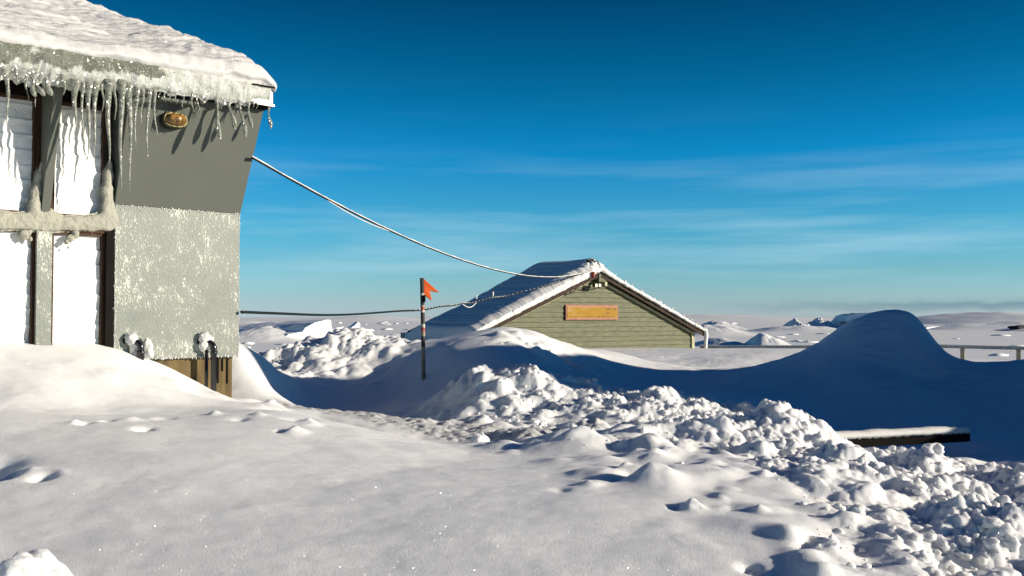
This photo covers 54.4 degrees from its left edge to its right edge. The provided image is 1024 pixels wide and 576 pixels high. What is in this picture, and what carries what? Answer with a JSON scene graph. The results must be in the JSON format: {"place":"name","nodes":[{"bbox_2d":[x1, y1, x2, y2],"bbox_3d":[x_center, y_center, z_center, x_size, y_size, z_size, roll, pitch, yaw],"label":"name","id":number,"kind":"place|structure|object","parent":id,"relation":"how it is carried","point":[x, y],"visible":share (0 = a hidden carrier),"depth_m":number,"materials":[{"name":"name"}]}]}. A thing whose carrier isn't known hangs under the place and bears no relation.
{"place":"outdoors","nodes":[
{"label":"outdoors","id":0,"kind":"place"},
{"bbox_2d":[0,309,1023,575],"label":"snow ground","id":1,"kind":"structure","parent":0,"point":[344,457],"depth_m":4.99,"materials":[{"name":"white snow"}]},
{"bbox_2d":[0,548,72,575],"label":"snow lump","id":2,"kind":"object","parent":1,"relation":"on","point":[40,562],"visible":1,"depth_m":3.04,"materials":[{"name":"white snow"}]},
{"bbox_2d":[0,80,274,397],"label":"station building","id":3,"kind":"structure","parent":1,"relation":"on","point":[158,265],"depth_m":7.86,"materials":[{"name":"grey wood"}]},
{"bbox_2d":[0,230,35,343],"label":"window","id":4,"kind":"structure","parent":3,"relation":"in","point":[17,256],"depth_m":7.37,"materials":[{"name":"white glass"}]},
{"bbox_2d":[0,93,36,211],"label":"window","id":5,"kind":"structure","parent":3,"relation":"in","point":[18,137],"depth_m":7.39,"materials":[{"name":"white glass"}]},
{"bbox_2d":[0,161,118,248],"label":"frost crust","id":6,"kind":"object","parent":3,"relation":"attached to","point":[29,220],"visible":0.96,"depth_m":7.49},
{"bbox_2d":[51,232,104,344],"bbox_3d":[-3.354,0.112,7.656,0.402,1.077,0.070,2,-2,-43],"label":"window","id":7,"kind":"structure","parent":3,"relation":"in","point":[77,300],"depth_m":7.67,"materials":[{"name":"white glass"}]},
{"bbox_2d":[51,102,105,214],"bbox_3d":[-3.354,-0.980,7.688,0.402,0.876,0.070,2,-2,-43],"label":"window","id":8,"kind":"structure","parent":3,"relation":"in","point":[77,181],"depth_m":7.69,"materials":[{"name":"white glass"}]},
{"bbox_2d":[123,338,144,359],"bbox_3d":[-2.970,0.630,7.829,0.165,0.474,0.060,0,-2,7],"label":"vent pipe","id":9,"kind":"object","parent":3,"relation":"attached to","point":[140,346],"visible":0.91,"depth_m":7.81,"materials":[{"name":"black plastic"}]},
{"bbox_2d":[125,332,153,358],"bbox_3d":[-2.943,0.457,7.869,0.222,0.215,0.091,2,-2,-42],"label":"snow clump","id":10,"kind":"object","parent":9,"relation":"attached to","point":[131,338],"visible":0.94,"depth_m":7.83,"materials":[{"name":"white snow"}]},
{"bbox_2d":[0,41,270,107],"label":"eave ice","id":11,"kind":"structure","parent":3,"relation":"attached to","point":[41,63],"depth_m":7.41,"materials":[{"name":"white ice"}]},
{"bbox_2d":[2,69,9,123],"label":"icicle","id":12,"kind":"object","parent":11,"relation":"hanging from","point":[6,72],"visible":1,"depth_m":6.89,"materials":[{"name":"white ice"}]},
{"bbox_2d":[15,68,17,83],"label":"icicle","id":13,"kind":"object","parent":11,"relation":"hanging from","point":[16,71],"visible":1,"depth_m":6.94,"materials":[{"name":"white ice"}]},
{"bbox_2d":[25,75,29,100],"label":"icicle","id":14,"kind":"object","parent":11,"relation":"hanging from","point":[26,78],"visible":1,"depth_m":6.98,"materials":[{"name":"white ice"}]},
{"bbox_2d":[30,76,35,96],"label":"icicle","id":15,"kind":"object","parent":11,"relation":"hanging from","point":[32,89],"visible":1,"depth_m":6.98,"materials":[{"name":"white ice"}]},
{"bbox_2d":[32,74,37,106],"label":"icicle","id":16,"kind":"object","parent":11,"relation":"hanging from","point":[34,75],"visible":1,"depth_m":7.02,"materials":[{"name":"white ice"}]},
{"bbox_2d":[35,79,45,95],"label":"icicle","id":17,"kind":"object","parent":11,"relation":"hanging from","point":[40,90],"visible":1,"depth_m":7.01,"materials":[{"name":"white ice"}]},
{"bbox_2d":[44,76,52,95],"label":"icicle","id":18,"kind":"object","parent":11,"relation":"hanging from","point":[48,89],"visible":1,"depth_m":7.04,"materials":[{"name":"white ice"}]},
{"bbox_2d":[60,74,67,94],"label":"icicle","id":19,"kind":"object","parent":11,"relation":"hanging from","point":[63,77],"visible":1,"depth_m":7.15,"materials":[{"name":"white ice"}]},
{"bbox_2d":[70,79,81,128],"bbox_3d":[-3.162,-1.323,7.213,0.079,0.373,0.079,1,-2,-22],"label":"icicle","id":20,"kind":"object","parent":11,"relation":"hanging from","point":[75,83],"visible":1,"depth_m":7.20,"materials":[{"name":"white ice"}]},
{"bbox_2d":[81,82,85,157],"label":"icicle","id":21,"kind":"object","parent":11,"relation":"hanging from","point":[83,84],"visible":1,"depth_m":7.24,"materials":[{"name":"white ice"}]},
{"bbox_2d":[85,81,93,156],"bbox_3d":[-3.092,-1.216,7.276,0.059,0.580,0.059,1,-2,-22],"label":"icicle","id":22,"kind":"object","parent":11,"relation":"hanging from","point":[89,86],"visible":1,"depth_m":7.26,"materials":[{"name":"white ice"}]},
{"bbox_2d":[93,81,100,159],"bbox_3d":[-3.053,-1.216,7.312,0.053,0.596,0.053,-1,-2,23],"label":"icicle","id":23,"kind":"object","parent":11,"relation":"hanging from","point":[96,85],"visible":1,"depth_m":7.29,"materials":[{"name":"ice"}]},
{"bbox_2d":[100,83,104,111],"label":"icicle","id":24,"kind":"object","parent":11,"relation":"hanging from","point":[101,88],"visible":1,"depth_m":7.34,"materials":[{"name":"white ice"}]},
{"bbox_2d":[104,79,114,166],"bbox_3d":[-2.986,-1.221,7.373,0.080,0.644,0.080,1,-2,-22],"label":"icicle","id":25,"kind":"object","parent":11,"relation":"hanging from","point":[109,84],"visible":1,"depth_m":7.36,"materials":[{"name":"ice"}]},
{"bbox_2d":[113,83,116,115],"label":"icicle","id":26,"kind":"object","parent":11,"relation":"hanging from","point":[114,92],"visible":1,"depth_m":7.40,"materials":[{"name":"white ice"}]},
{"bbox_2d":[117,79,126,190],"bbox_3d":[-2.920,-1.140,7.434,0.073,0.834,0.073,1,-2,-22],"label":"icicle","id":27,"kind":"object","parent":11,"relation":"hanging from","point":[121,84],"visible":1,"depth_m":7.42,"materials":[{"name":"ice"}]},
{"bbox_2d":[125,81,132,189],"bbox_3d":[-2.885,-1.130,7.469,0.064,0.833,0.065,-1,-2,22],"label":"icicle","id":28,"kind":"object","parent":11,"relation":"hanging from","point":[128,95],"visible":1,"depth_m":7.47,"materials":[{"name":"ice"}]},
{"bbox_2d":[134,87,140,150],"bbox_3d":[-2.832,-1.266,7.519,0.046,0.498,0.046,-1,-2,22],"label":"icicle","id":29,"kind":"object","parent":11,"relation":"hanging from","point":[137,91],"visible":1,"depth_m":7.51,"materials":[{"name":"white ice"}]},
{"bbox_2d":[140,89,144,123],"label":"icicle","id":30,"kind":"object","parent":11,"relation":"hanging from","point":[143,94],"visible":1,"depth_m":7.54,"materials":[{"name":"white ice"}]},
{"bbox_2d":[146,88,152,161],"bbox_3d":[-2.765,-1.235,7.580,0.049,0.564,0.049,1,-2,-22],"label":"icicle","id":31,"kind":"object","parent":11,"relation":"hanging from","point":[149,93],"visible":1,"depth_m":7.57,"materials":[{"name":"ice"}]},
{"bbox_2d":[152,89,157,140],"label":"icicle","id":32,"kind":"object","parent":11,"relation":"hanging from","point":[154,92],"visible":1,"depth_m":7.61,"materials":[{"name":"white ice"}]},
{"bbox_2d":[190,94,194,110],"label":"icicle","id":33,"kind":"object","parent":11,"relation":"hanging from","point":[192,96],"visible":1,"depth_m":7.82,"materials":[{"name":"white ice"}]},
{"bbox_2d":[214,97,221,138],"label":"icicle","id":34,"kind":"object","parent":11,"relation":"hanging from","point":[217,126],"visible":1,"depth_m":7.92,"materials":[{"name":"white ice"}]},
{"bbox_2d":[227,102,236,130],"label":"icicle","id":35,"kind":"object","parent":11,"relation":"hanging from","point":[234,122],"visible":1,"depth_m":8.02,"materials":[{"name":"white ice"}]},
{"bbox_2d":[237,102,246,137],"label":"icicle","id":36,"kind":"object","parent":11,"relation":"hanging from","point":[244,125],"visible":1,"depth_m":8.08,"materials":[{"name":"white ice"}]},
{"bbox_2d":[247,102,252,128],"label":"icicle","id":37,"kind":"object","parent":11,"relation":"hanging from","point":[250,120],"visible":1,"depth_m":8.12,"materials":[{"name":"white ice"}]},
{"bbox_2d":[268,107,271,128],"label":"icicle","id":38,"kind":"object","parent":11,"relation":"hanging from","point":[270,121],"visible":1,"depth_m":8.24,"materials":[{"name":"white ice"}]},
{"bbox_2d":[0,0,276,91],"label":"roof snow","id":39,"kind":"structure","parent":3,"relation":"on","point":[85,27],"depth_m":8.12,"materials":[{"name":"white snow"}]},
{"bbox_2d":[156,97,195,129],"bbox_3d":[-2.684,-1.366,7.860,0.290,0.209,0.242,2,-2,-43],"label":"wall lamp","id":40,"kind":"object","parent":3,"relation":"attached to","point":[172,120],"visible":0.98,"depth_m":7.82,"materials":[{"name":"orange metal"}]},
{"bbox_2d":[204,350,207,386],"bbox_3d":[-2.533,0.721,8.248,0.027,0.414,0.028,0,-2,0],"label":"drain pipe","id":41,"kind":"object","parent":3,"relation":"attached to","point":[206,370],"visible":0.66,"depth_m":8.24,"materials":[{"name":"black plastic"}]},
{"bbox_2d":[197,340,217,391],"bbox_3d":[-2.521,0.780,8.244,0.165,0.712,0.060,0,-2,7],"label":"vent pipe","id":42,"kind":"object","parent":3,"relation":"attached to","point":[213,351],"visible":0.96,"depth_m":8.22,"materials":[{"name":"black plastic"}]},
{"bbox_2d":[198,332,213,352],"bbox_3d":[-2.536,0.448,8.252,0.122,0.176,0.075,1,-2,-34],"label":"snow clump","id":43,"kind":"object","parent":42,"relation":"attached to","point":[203,339],"visible":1,"depth_m":8.22,"materials":[{"name":"white snow"}]},
{"bbox_2d":[240,275,577,315],"bbox_3d":[-0.739,-0.044,16.101,0.805,1.007,15.510,0,-2,15],"label":"telephone cable","id":44,"kind":"object","parent":3,"relation":"attached to","point":[274,313],"visible":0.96,"depth_m":12.58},
{"bbox_2d":[287,276,572,316],"bbox_3d":[-0.738,-0.045,16.164,0.792,1.022,15.430,0,-2,15],"label":"cable rime","id":45,"kind":"object","parent":44,"relation":"attached to","point":[475,301],"visible":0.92,"depth_m":17.60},
{"bbox_2d":[251,157,591,277],"bbox_3d":[-0.146,-0.566,16.073,0.019,0.644,15.896,0,-2,15],"label":"power cable","id":46,"kind":"object","parent":3,"relation":"attached to","point":[278,172],"visible":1,"depth_m":11.01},
{"bbox_2d":[327,200,387,230],"bbox_3d":[-1.610,-0.766,10.592,0.010,0.199,1.817,0,-2,15],"label":"cable tie wire","id":47,"kind":"object","parent":46,"relation":"hanging from","point":[356,217],"visible":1,"depth_m":10.47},
{"bbox_2d":[251,156,590,276],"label":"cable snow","id":48,"kind":"structure","parent":46,"relation":"on","point":[400,234],"depth_m":11.40,"materials":[{"name":"white snow"}]},
{"bbox_2d":[420,278,438,380],"bbox_3d":[-0.955,0.575,11.613,0.242,1.383,0.064,1,-2,-19],"label":"marker flag","id":49,"kind":"object","parent":1,"relation":"on","point":[426,287],"visible":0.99,"depth_m":11.58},
{"bbox_2d":[470,434,489,442],"bbox_3d":[-0.217,1.018,6.570,0.117,0.111,0.123,-1,-2,39],"label":"snow lump","id":50,"kind":"object","parent":1,"relation":"on","point":[479,438],"visible":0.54,"depth_m":6.54,"materials":[{"name":"white snow"}]},
{"bbox_2d":[401,272,703,348],"bbox_3d":[1.175,0.959,25.202,7.460,2.750,3.090,1,-2,-38],"label":"wooden hut","id":51,"kind":"object","parent":1,"relation":"on","point":[642,322],"visible":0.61,"depth_m":24.39,"materials":[{"name":"wood"}]},
{"bbox_2d":[404,258,707,340],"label":"hut roof snow","id":52,"kind":"structure","parent":51,"relation":"on","point":[481,315],"depth_m":23.40,"materials":[{"name":"white snow"}]},
{"bbox_2d":[565,305,617,319],"bbox_3d":[1.938,0.591,24.035,1.697,0.362,0.042,1,-2,-38],"label":"sign","id":53,"kind":"object","parent":51,"relation":"attached to","point":[591,312],"visible":1,"depth_m":24.00,"materials":[{"name":"orange paint"}]},
{"bbox_2d":[593,283,600,286],"bbox_3d":[2.079,-0.117,24.024,0.175,0.203,0.406,-1,-2,24],"label":"floodlight","id":54,"kind":"object","parent":51,"relation":"attached to","point":[596,284],"visible":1,"depth_m":23.88,"materials":[{"name":"white metal"}]},
{"bbox_2d":[704,328,707,347],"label":"ice column","id":55,"kind":"structure","parent":51,"relation":"attached to","point":[705,338],"depth_m":26.23,"materials":[{"name":"white ice"}]},
{"bbox_2d":[264,333,1023,575],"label":"snow rubble","id":56,"kind":"object","parent":1,"relation":"on","point":[1011,542],"visible":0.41,"depth_m":4.07,"materials":[{"name":"white snow"}]},
{"bbox_2d":[538,421,546,425],"bbox_3d":[0.229,1.076,7.573,0.092,0.133,0.095,-1,-2,31],"label":"snow lump","id":57,"kind":"object","parent":56,"relation":"on","point":[543,423],"visible":0.26,"depth_m":7.56,"materials":[{"name":"white snow"}]},
{"bbox_2d":[911,549,937,567],"bbox_3d":[1.426,0.962,3.474,0.108,0.101,0.097,0,-2,0],"label":"snow lump","id":58,"kind":"object","parent":56,"relation":"on","point":[923,553],"visible":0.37,"depth_m":3.45,"materials":[{"name":"white snow"}]},
{"bbox_2d":[967,567,1021,575],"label":"snow lump","id":59,"kind":"object","parent":56,"relation":"on","point":[1002,571],"visible":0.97,"depth_m":3.36,"materials":[{"name":"white snow"}]},
{"bbox_2d":[700,345,811,347],"bbox_3d":[6.808,1.980,25.992,3.932,1.031,0.090,-1,-2,31],"label":"handrail","id":60,"kind":"object","parent":1,"relation":"on","point":[756,346],"visible":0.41,"depth_m":26.18,"materials":[{"name":"grey metal"}]},
{"bbox_2d":[847,434,969,446],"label":"timber beam","id":61,"kind":"structure","parent":1,"relation":"on","point":[901,440],"depth_m":7.80,"materials":[{"name":"black wood"}]},
{"bbox_2d":[835,426,970,438],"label":"snow","id":62,"kind":"structure","parent":61,"relation":"on","point":[905,432],"depth_m":7.79,"materials":[{"name":"white snow"}]},
{"bbox_2d":[922,442,944,457],"bbox_3d":[2.605,1.015,6.168,0.136,0.114,0.123,0,-2,0],"label":"snow lump","id":63,"kind":"object","parent":1,"relation":"on","point":[936,448],"visible":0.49,"depth_m":6.13,"materials":[{"name":"white snow"}]},
{"bbox_2d":[939,344,1023,359],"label":"handrail","id":64,"kind":"object","parent":1,"relation":"on","point":[1018,349],"visible":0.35,"depth_m":22.06,"materials":[{"name":"grey metal"}]},
{"bbox_2d":[86,0,1023,316],"label":"sky","id":65,"kind":"structure","parent":0,"point":[776,158],"materials":[{"name":"blue"}]},
{"bbox_2d":[239,317,1023,360],"bbox_3d":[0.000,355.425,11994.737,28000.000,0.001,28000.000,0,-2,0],"label":"sea ice","id":66,"kind":"structure","parent":0,"point":[945,337],"depth_m":306.45,"materials":[{"name":"white ice"}]},
{"bbox_2d":[239,326,302,342],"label":"snow hummock","id":67,"kind":"object","parent":66,"relation":"on","point":[266,334],"visible":0.42,"depth_m":238.53,"materials":[{"name":"white snow"}]},
{"bbox_2d":[239,319,331,338],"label":"iceberg","id":68,"kind":"object","parent":66,"relation":"on","point":[303,329],"visible":0.45,"depth_m":247.87,"materials":[{"name":"white ice"}]},
{"bbox_2d":[239,320,340,331],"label":"snow hummock","id":69,"kind":"object","parent":66,"relation":"on","point":[250,322],"visible":0.08,"depth_m":412.05,"materials":[{"name":"white snow"}]},
{"bbox_2d":[272,316,428,321],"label":"snow hummock","id":70,"kind":"object","parent":66,"relation":"on","point":[369,319],"visible":0.69,"depth_m":1210.10,"materials":[{"name":"white snow"}]},
{"bbox_2d":[348,322,359,327],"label":"iceberg","id":71,"kind":"object","parent":66,"relation":"on","point":[355,324],"visible":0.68,"depth_m":422.11,"materials":[{"name":"white ice"}]},
{"bbox_2d":[241,322,1023,355],"bbox_3d":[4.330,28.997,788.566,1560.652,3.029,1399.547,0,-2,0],"label":"ice rubble","id":72,"kind":"object","parent":66,"relation":"on","point":[995,354],"visible":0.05,"depth_m":272.79,"materials":[{"name":"white ice"}]},
{"bbox_2d":[695,337,745,346],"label":"snow hummock","id":73,"kind":"object","parent":66,"relation":"on","point":[719,341],"visible":0.62,"depth_m":203.04,"materials":[{"name":"white snow"}]},
{"bbox_2d":[701,321,746,328],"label":"snow hummock","id":74,"kind":"object","parent":66,"relation":"on","point":[727,324],"visible":0.55,"depth_m":506.01,"materials":[{"name":"white snow"}]},
{"bbox_2d":[695,324,756,336],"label":"snow hummock","id":75,"kind":"object","parent":66,"relation":"on","point":[717,330],"visible":0.51,"depth_m":308.64,"materials":[{"name":"white snow"}]},
{"bbox_2d":[681,314,832,323],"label":"snow hummock","id":76,"kind":"object","parent":66,"relation":"on","point":[737,319],"visible":0.45,"depth_m":976.76,"materials":[{"name":"white snow"}]},
{"bbox_2d":[744,333,789,344],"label":"snow hummock","id":77,"kind":"object","parent":66,"relation":"on","point":[762,339],"visible":0.76,"depth_m":195.01,"materials":[{"name":"white snow"}]},
{"bbox_2d":[741,326,836,331],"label":"snow hummock","id":78,"kind":"object","parent":66,"relation":"on","point":[799,329],"visible":0.73,"depth_m":404.35,"materials":[{"name":"white snow"}]},
{"bbox_2d":[783,318,809,325],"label":"ice ridge","id":79,"kind":"structure","parent":66,"relation":"on","point":[794,322],"depth_m":495.16,"materials":[{"name":"white ice"}]},
{"bbox_2d":[807,318,837,327],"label":"ice ridge","id":80,"kind":"structure","parent":66,"relation":"on","point":[819,322],"depth_m":551.80,"materials":[{"name":"white ice"}]},
{"bbox_2d":[831,319,844,326],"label":"ice ridge","id":81,"kind":"structure","parent":66,"relation":"on","point":[836,323],"depth_m":592.74,"materials":[{"name":"white ice"}]},
{"bbox_2d":[832,312,871,322],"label":"iceberg","id":82,"kind":"object","parent":66,"relation":"on","point":[844,318],"visible":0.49,"depth_m":558.74,"materials":[{"name":"white ice"}]},
{"bbox_2d":[917,312,1023,324],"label":"snow hummock","id":83,"kind":"object","parent":66,"relation":"on","point":[960,318],"visible":0.6,"depth_m":822.63,"materials":[{"name":"white snow"}]},
{"bbox_2d":[927,321,1023,330],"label":"snow hummock","id":84,"kind":"object","parent":66,"relation":"on","point":[986,326],"visible":0.76,"depth_m":464.08,"materials":[{"name":"white snow"}]},
{"bbox_2d":[994,328,1023,331],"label":"snow hummock","id":85,"kind":"object","parent":66,"relation":"on","point":[1004,329],"visible":0.38,"depth_m":429.58,"materials":[{"name":"white snow"}]},
{"bbox_2d":[1007,325,1023,328],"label":"rock outcrop","id":86,"kind":"object","parent":66,"relation":"on","point":[1017,327],"visible":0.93,"depth_m":427.77,"materials":[{"name":"black stone"}]}
]}

